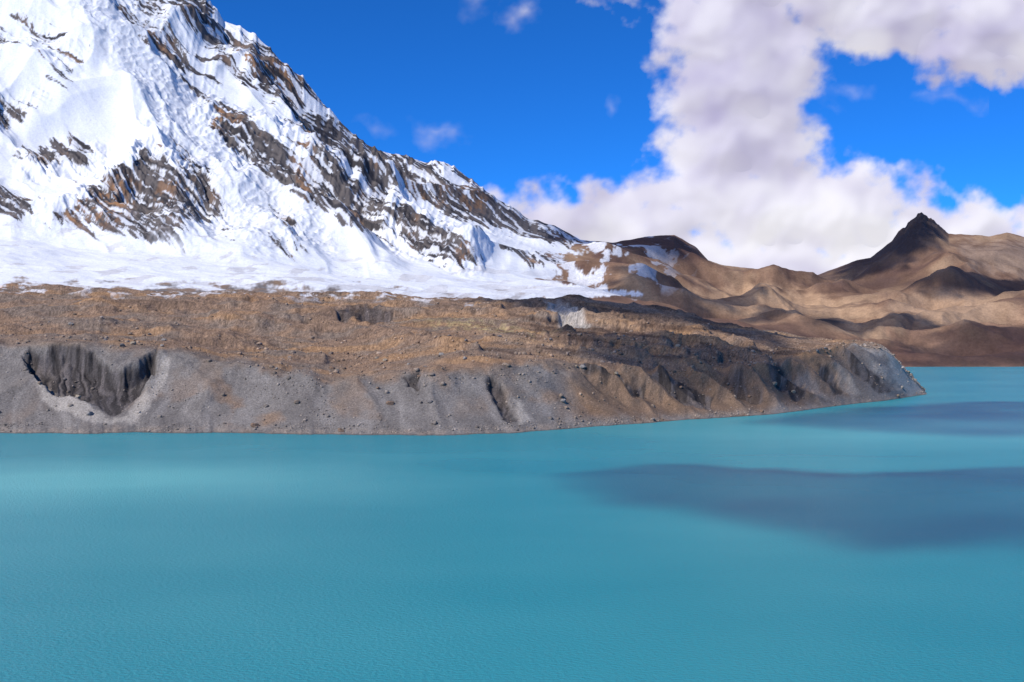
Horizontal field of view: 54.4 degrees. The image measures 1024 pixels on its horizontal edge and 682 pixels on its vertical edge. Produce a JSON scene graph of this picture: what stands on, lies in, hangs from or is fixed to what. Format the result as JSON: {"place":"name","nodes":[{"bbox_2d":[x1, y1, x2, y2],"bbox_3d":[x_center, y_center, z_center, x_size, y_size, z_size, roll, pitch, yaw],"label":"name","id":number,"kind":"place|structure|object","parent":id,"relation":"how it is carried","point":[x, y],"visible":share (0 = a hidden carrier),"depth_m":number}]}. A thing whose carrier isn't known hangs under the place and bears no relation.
{"place":"outdoors","nodes":[
{"label":"outdoors","id":0,"kind":"place"},
{"bbox_2d":[0,0,563,299],"bbox_3d":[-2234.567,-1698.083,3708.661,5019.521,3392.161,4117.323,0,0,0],"label":"snow mountain","id":1,"kind":"structure","parent":0,"point":[190,146],"depth_m":3284.77},
{"bbox_2d":[0,283,925,435],"bbox_3d":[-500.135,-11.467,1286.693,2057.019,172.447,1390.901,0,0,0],"label":"moraine","id":2,"kind":"structure","parent":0,"point":[83,363],"depth_m":824.54},
{"bbox_2d":[250,423,259,426],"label":"boulder","id":3,"kind":"object","parent":2,"relation":"on","point":[254,424],"visible":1,"depth_m":658.21},
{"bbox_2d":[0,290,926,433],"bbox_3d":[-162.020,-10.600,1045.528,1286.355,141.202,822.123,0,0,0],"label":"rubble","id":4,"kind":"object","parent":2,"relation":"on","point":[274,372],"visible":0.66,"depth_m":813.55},
{"bbox_2d":[0,367,1023,681],"bbox_3d":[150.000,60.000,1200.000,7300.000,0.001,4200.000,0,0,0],"label":"lake water","id":5,"kind":"structure","parent":0,"point":[880,541],"depth_m":283.77},
{"bbox_2d":[210,0,1023,212],"label":"sky","id":6,"kind":"structure","parent":0,"point":[556,96]},
{"bbox_2d":[486,0,1023,274],"bbox_3d":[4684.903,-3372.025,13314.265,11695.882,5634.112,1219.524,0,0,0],"label":"cloud","id":7,"kind":"structure","parent":0,"point":[748,183],"depth_m":13033.91},
{"bbox_2d":[564,212,1023,366],"bbox_3d":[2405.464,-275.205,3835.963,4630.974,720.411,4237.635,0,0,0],"label":"brown hills","id":8,"kind":"structure","parent":0,"point":[921,289],"depth_m":3621.52}
]}

